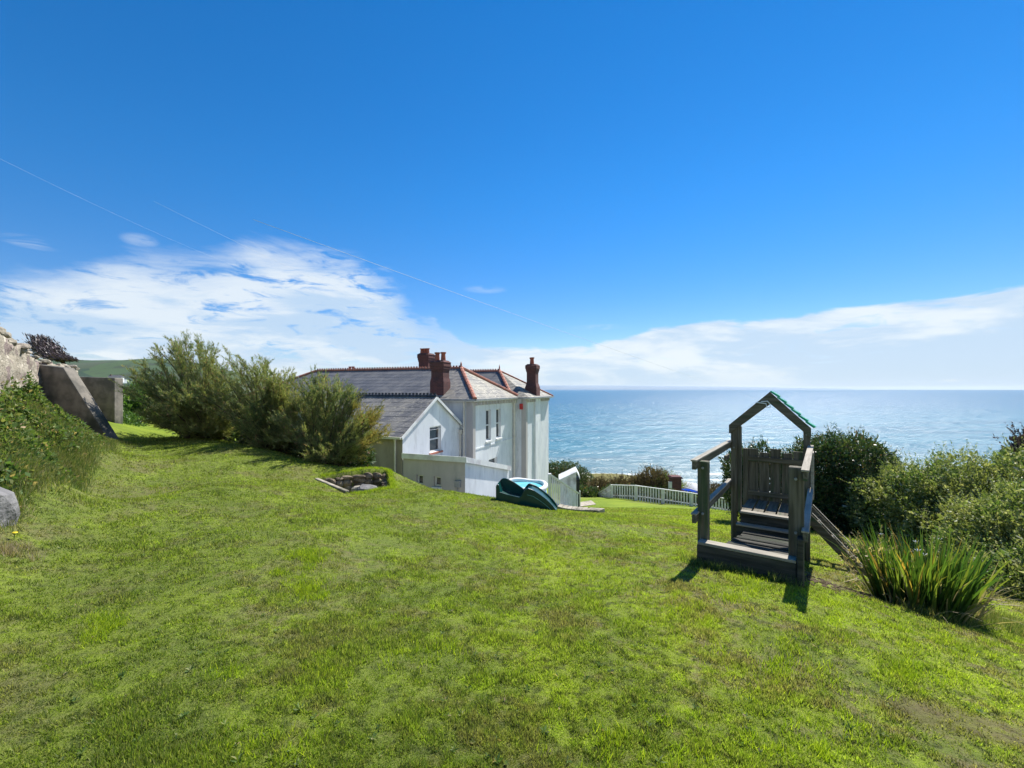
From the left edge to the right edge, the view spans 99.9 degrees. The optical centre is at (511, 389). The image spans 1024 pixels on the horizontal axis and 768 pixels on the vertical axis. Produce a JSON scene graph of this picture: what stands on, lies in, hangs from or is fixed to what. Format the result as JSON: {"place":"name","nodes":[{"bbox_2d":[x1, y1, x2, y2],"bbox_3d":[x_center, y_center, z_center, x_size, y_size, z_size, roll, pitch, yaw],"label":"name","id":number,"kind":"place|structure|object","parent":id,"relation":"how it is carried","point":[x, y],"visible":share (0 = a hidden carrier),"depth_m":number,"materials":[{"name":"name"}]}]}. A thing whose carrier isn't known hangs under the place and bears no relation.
{"place":"outdoors","nodes":[
{"label":"outdoors","id":0,"kind":"place"},
{"bbox_2d":[36,358,263,394],"bbox_3d":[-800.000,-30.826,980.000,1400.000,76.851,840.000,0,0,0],"label":"hill","id":1,"kind":"structure","parent":0,"point":[98,368],"depth_m":772.60,"materials":[{"name":"green plant"}]},
{"bbox_2d":[108,374,124,381],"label":"farmhouse","id":2,"kind":"object","parent":1,"relation":"on","point":[115,376],"visible":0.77,"depth_m":518.62,"materials":[{"name":"grey stone"}]},
{"bbox_2d":[168,208,507,355],"bbox_3d":[-3.979,-4.389,30.500,0.004,2.601,37.586,0,0,21],"label":"overhead cable","id":3,"kind":"object","parent":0,"point":[274,260],"visible":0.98,"depth_m":15.82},
{"bbox_2d":[318,466,399,494],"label":"pit grass","id":4,"kind":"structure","parent":0,"point":[391,473],"depth_m":10.71,"materials":[{"name":"green plant"}]},
{"bbox_2d":[0,392,1023,767],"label":"ground","id":5,"kind":"structure","parent":0,"point":[920,714],"depth_m":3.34,"materials":[{"name":"green plant"}]},
{"bbox_2d":[0,487,19,527],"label":"boulder","id":6,"kind":"object","parent":5,"relation":"on","point":[9,507],"visible":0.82,"depth_m":4.50,"materials":[{"name":"grey stone"}]},
{"bbox_2d":[0,533,45,561],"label":"dry tuft","id":7,"kind":"object","parent":5,"relation":"on","point":[11,548],"visible":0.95,"depth_m":4.19,"materials":[{"name":"beige plant"}]},
{"bbox_2d":[0,327,79,393],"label":"rubble wall","id":8,"kind":"structure","parent":5,"relation":"on","point":[18,362],"depth_m":9.59,"materials":[{"name":"grey stone"}]},
{"bbox_2d":[16,333,83,363],"bbox_3d":[-17.599,-0.597,16.434,1.492,3.135,1.623,0,0,0],"label":"windswept shrub","id":9,"kind":"object","parent":5,"relation":"on","point":[45,347],"visible":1,"depth_m":16.34,"materials":[{"name":"purple plant"}]},
{"bbox_2d":[0,370,115,510],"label":"bank weeds","id":10,"kind":"object","parent":5,"relation":"on","point":[33,392],"visible":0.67,"depth_m":7.54,"materials":[{"name":"green plant"}]},
{"bbox_2d":[0,386,133,551],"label":"rough grass","id":11,"kind":"structure","parent":5,"relation":"on","point":[79,461],"depth_m":7.33,"materials":[{"name":"green plant"}]},
{"bbox_2d":[39,365,118,438],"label":"concrete buttress","id":12,"kind":"structure","parent":5,"relation":"on","point":[65,389],"depth_m":12.80,"materials":[{"name":"grey concrete"}]},
{"bbox_2d":[80,377,122,423],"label":"concrete slab","id":13,"kind":"structure","parent":5,"relation":"on","point":[107,398],"depth_m":15.00,"materials":[{"name":"grey concrete"}]},
{"bbox_2d":[122,407,150,426],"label":"lane bush","id":14,"kind":"object","parent":5,"relation":"on","point":[127,418],"visible":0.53,"depth_m":16.10,"materials":[{"name":"green plant"}]},
{"bbox_2d":[123,375,220,418],"bbox_3d":[-18.804,0.810,21.475,10.735,2.975,4.301,0,0,31],"label":"leafy bush","id":15,"kind":"object","parent":5,"relation":"on","point":[132,403],"visible":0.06,"depth_m":18.79,"materials":[{"name":"green plant"}]},
{"bbox_2d":[108,330,246,440],"bbox_3d":[-10.864,-0.155,13.941,4.440,3.812,2.580,0,0,23],"label":"tamarisk tree","id":16,"kind":"object","parent":5,"relation":"on","point":[176,406],"visible":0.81,"depth_m":13.92,"materials":[{"name":"green plant"}]},
{"bbox_2d":[172,405,244,441],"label":"undergrowth","id":17,"kind":"object","parent":5,"relation":"on","point":[228,439],"visible":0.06,"depth_m":14.82,"materials":[{"name":"green plant"}]},
{"bbox_2d":[232,429,249,444],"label":"undergrowth","id":18,"kind":"object","parent":5,"relation":"on","point":[241,440],"visible":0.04,"depth_m":14.24,"materials":[{"name":"green plant"}]},
{"bbox_2d":[191,345,304,453],"bbox_3d":[-7.924,0.364,13.358,3.772,3.573,2.398,0,0,23],"label":"tamarisk tree","id":19,"kind":"object","parent":5,"relation":"on","point":[254,426],"visible":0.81,"depth_m":13.11,"materials":[{"name":"green plant"}]},
{"bbox_2d":[282,426,333,460],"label":"undergrowth","id":20,"kind":"object","parent":5,"relation":"on","point":[296,455],"visible":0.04,"depth_m":13.21,"materials":[{"name":"green plant"}]},
{"bbox_2d":[267,363,394,466],"bbox_3d":[-5.320,0.810,12.535,3.808,3.216,3.105,0,0,0],"label":"tamarisk tree","id":21,"kind":"object","parent":5,"relation":"on","point":[343,442],"visible":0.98,"depth_m":12.46,"materials":[{"name":"green plant"}]},
{"bbox_2d":[315,472,386,492],"bbox_3d":[-3.509,2.730,10.406,1.818,1.163,1.911,0,0,-44],"label":"stone pit","id":22,"kind":"object","parent":5,"relation":"on","point":[379,480],"visible":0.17,"depth_m":10.78,"materials":[{"name":"grey stone"}]},
{"bbox_2d":[335,445,376,467],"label":"undergrowth","id":23,"kind":"object","parent":5,"relation":"on","point":[369,458],"visible":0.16,"depth_m":13.13,"materials":[{"name":"green plant"}]},
{"bbox_2d":[251,348,553,497],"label":"seaside house","id":24,"kind":"structure","parent":5,"relation":"on","point":[480,432],"depth_m":24.98,"materials":[{"name":"white paint"}]},
{"bbox_2d":[418,475,422,483],"bbox_3d":[-3.977,3.960,18.930,0.340,0.440,0.080,0,0,21],"label":"window","id":25,"kind":"structure","parent":24,"relation":"in","point":[420,477],"depth_m":18.94,"materials":[{"name":"white glass"}]},
{"bbox_2d":[429,426,442,454],"bbox_3d":[-3.944,2.550,21.780,0.340,1.380,1.220,0,0,21],"label":"window","id":26,"kind":"structure","parent":24,"relation":"in","point":[434,434],"depth_m":21.96,"materials":[{"name":"white glass"}]},
{"bbox_2d":[431,476,441,488],"bbox_3d":[-3.196,4.005,18.523,0.460,0.530,0.290,0,0,21],"label":"window","id":27,"kind":"structure","parent":24,"relation":"in","point":[437,479],"depth_m":18.61,"materials":[{"name":"white glass"}]},
{"bbox_2d":[485,410,492,442],"bbox_3d":[-1.469,2.210,26.046,0.290,1.960,0.870,0,0,21],"label":"window","id":28,"kind":"structure","parent":24,"relation":"in","point":[487,411],"depth_m":26.29,"materials":[{"name":"white glass"}]},
{"bbox_2d":[496,409,501,439],"bbox_3d":[-0.903,2.210,27.507,0.290,1.960,0.870,0,0,21],"label":"window","id":29,"kind":"structure","parent":24,"relation":"in","point":[497,410],"depth_m":27.76,"materials":[{"name":"white glass"}]},
{"bbox_2d":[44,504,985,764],"bbox_3d":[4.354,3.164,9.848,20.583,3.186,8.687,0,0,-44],"label":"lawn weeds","id":30,"kind":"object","parent":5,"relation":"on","point":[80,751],"visible":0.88,"depth_m":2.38,"materials":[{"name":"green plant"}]},
{"bbox_2d":[496,478,557,509],"bbox_3d":[0.347,2.404,9.705,1.358,0.680,0.526,0,0,8],"label":"toy slide","id":31,"kind":"object","parent":5,"relation":"on","point":[528,495],"visible":0.86,"depth_m":9.53,"materials":[{"name":"green plastic"}]},
{"bbox_2d":[548,473,578,506],"bbox_3d":[2.001,4.160,16.680,0.175,2.061,2.014,0,0,41],"label":"picket fence","id":32,"kind":"object","parent":5,"relation":"on","point":[554,487],"visible":0.66,"depth_m":16.44,"materials":[{"name":"white paint"}]},
{"bbox_2d":[559,466,579,506],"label":"garden shed","id":33,"kind":"structure","parent":5,"relation":"on","point":[569,477],"depth_m":19.96,"materials":[{"name":"white paint"}]},
{"bbox_2d":[549,460,595,485],"bbox_3d":[4.255,7.747,40.291,7.808,2.466,3.328,0,0,0],"label":"clipped hedge","id":34,"kind":"object","parent":5,"relation":"on","point":[555,470],"visible":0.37,"depth_m":39.84,"materials":[{"name":"green plant"}]},
{"bbox_2d":[557,504,604,512],"bbox_3d":[2.370,4.140,14.857,1.656,0.236,0.502,0,0,30],"label":"stone edging","id":35,"kind":"object","parent":5,"relation":"on","point":[575,508],"visible":0.73,"depth_m":14.79,"materials":[{"name":"grey stone"}]},
{"bbox_2d":[579,484,599,497],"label":"round bush","id":36,"kind":"object","parent":5,"relation":"on","point":[588,491],"visible":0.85,"depth_m":32.73,"materials":[{"name":"green plant"}]},
{"bbox_2d":[583,472,618,489],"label":"brown shrub","id":37,"kind":"object","parent":5,"relation":"on","point":[601,480],"visible":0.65,"depth_m":37.90,"materials":[{"name":"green plant"}]},
{"bbox_2d":[604,472,633,486],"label":"brown shrub","id":38,"kind":"object","parent":5,"relation":"on","point":[618,480],"visible":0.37,"depth_m":37.88,"materials":[{"name":"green plant"}]},
{"bbox_2d":[621,468,653,490],"bbox_3d":[11.216,7.830,37.562,3.857,2.119,3.607,0,0,0],"label":"brown shrub","id":39,"kind":"object","parent":5,"relation":"on","point":[630,480],"visible":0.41,"depth_m":37.07,"materials":[{"name":"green plant"}]},
{"bbox_2d":[631,462,675,491],"bbox_3d":[12.608,7.549,37.038,3.689,2.766,3.940,0,0,42],"label":"brown shrub","id":40,"kind":"object","parent":5,"relation":"on","point":[654,475],"visible":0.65,"depth_m":36.57,"materials":[{"name":"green plant"}]},
{"bbox_2d":[598,484,729,510],"bbox_3d":[10.670,7.799,29.184,12.249,2.233,1.627,0,0,38],"label":"picket fence","id":41,"kind":"object","parent":5,"relation":"on","point":[636,496],"visible":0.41,"depth_m":29.38,"materials":[{"name":"white paint"}]},
{"bbox_2d":[655,467,690,488],"bbox_3d":[13.882,7.774,36.572,3.680,2.323,3.228,0,0,-35],"label":"brown shrub","id":42,"kind":"object","parent":5,"relation":"on","point":[683,484],"visible":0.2,"depth_m":36.18,"materials":[{"name":"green plant"}]},
{"bbox_2d":[667,475,682,496],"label":"brick pier","id":43,"kind":"structure","parent":5,"relation":"on","point":[675,482],"depth_m":33.63,"materials":[{"name":"brown brick"}]},
{"bbox_2d":[682,486,696,493],"bbox_3d":[14.088,7.994,33.500,1.096,0.425,2.400,0,0,-20],"label":"upturned dinghy","id":44,"kind":"object","parent":5,"relation":"on","point":[688,489],"visible":0.37,"depth_m":33.64,"materials":[{"name":"blue plastic"}]},
{"bbox_2d":[684,482,696,489],"bbox_3d":[15.494,8.986,37.000,2.300,1.850,3.600,0,0,0],"label":"covered boat","id":45,"kind":"object","parent":5,"relation":"on","point":[693,486],"visible":0.17,"depth_m":36.40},
{"bbox_2d":[710,482,729,495],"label":"shrub","id":46,"kind":"object","parent":5,"relation":"on","point":[713,487],"visible":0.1,"depth_m":35.95,"materials":[{"name":"brown plant"}]},
{"bbox_2d":[679,550,807,587],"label":"grass","id":47,"kind":"structure","parent":5,"relation":"on","point":[709,565],"depth_m":5.00,"materials":[{"name":"green plant"}]},
{"bbox_2d":[717,434,810,519],"bbox_3d":[7.432,2.721,12.761,2.504,2.773,2.446,0,0,0],"label":"dark bush","id":48,"kind":"object","parent":5,"relation":"on","point":[726,467],"visible":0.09,"depth_m":12.93,"materials":[{"name":"green plant"}]},
{"bbox_2d":[690,391,866,586],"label":"play tower","id":49,"kind":"structure","parent":5,"relation":"on","point":[772,538],"depth_m":6.67,"materials":[{"name":"grey wood"}]},
{"bbox_2d":[780,421,916,539],"bbox_3d":[9.203,2.495,11.964,3.698,3.222,3.035,0,0,0],"label":"round bush","id":50,"kind":"object","parent":5,"relation":"on","point":[839,462],"visible":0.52,"depth_m":11.36,"materials":[{"name":"green plant"}]},
{"bbox_2d":[759,574,947,621],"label":"soil crumbs","id":51,"kind":"object","parent":5,"relation":"on","point":[823,582],"visible":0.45,"depth_m":5.08,"materials":[{"name":"brown soil"}]},
{"bbox_2d":[823,517,1023,627],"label":"flax clump","id":52,"kind":"object","parent":5,"relation":"on","point":[947,583],"visible":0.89,"depth_m":4.93,"materials":[{"name":"green plant"}]},
{"bbox_2d":[836,574,1023,637],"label":"rough tufts","id":53,"kind":"object","parent":5,"relation":"on","point":[994,616],"visible":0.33,"depth_m":4.79,"materials":[{"name":"green plant"}]},
{"bbox_2d":[838,433,1023,597],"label":"hedge","id":54,"kind":"object","parent":5,"relation":"on","point":[974,498],"visible":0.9,"depth_m":8.85,"materials":[{"name":"green plant"}]},
{"bbox_2d":[993,422,1023,487],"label":"purple shrub","id":55,"kind":"object","parent":5,"relation":"on","point":[1018,441],"visible":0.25,"depth_m":9.47,"materials":[{"name":"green plant"}]},
{"bbox_2d":[0,0,1023,389],"label":"sky","id":56,"kind":"structure","parent":0,"point":[717,193],"materials":[{"name":"blue"}]},
{"bbox_2d":[497,478,547,492],"bbox_3d":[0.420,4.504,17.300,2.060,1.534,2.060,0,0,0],"label":"paddling pool","id":57,"kind":"structure","parent":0,"point":[524,482],"depth_m":17.76,"materials":[{"name":"white plastic"}]},
{"bbox_2d":[258,221,882,434],"bbox_3d":[22.034,1.082,34.000,73.822,10.065,0.008,0,0,-41],"label":"overhead cable","id":58,"kind":"object","parent":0,"point":[479,301],"visible":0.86,"depth_m":13.48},
{"bbox_2d":[580,500,594,505],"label":"path","id":59,"kind":"structure","parent":0,"point":[586,503],"depth_m":28.02,"materials":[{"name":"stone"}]},
{"bbox_2d":[539,385,853,389],"bbox_3d":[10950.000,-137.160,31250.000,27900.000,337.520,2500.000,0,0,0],"label":"headland","id":60,"kind":"structure","parent":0,"point":[569,387],"depth_m":30291.78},
{"bbox_2d":[544,390,1023,485],"bbox_3d":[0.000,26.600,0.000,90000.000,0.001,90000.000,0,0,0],"label":"sea","id":61,"kind":"structure","parent":0,"point":[625,432],"depth_m":345.48,"materials":[{"name":"liquid"}]}
]}

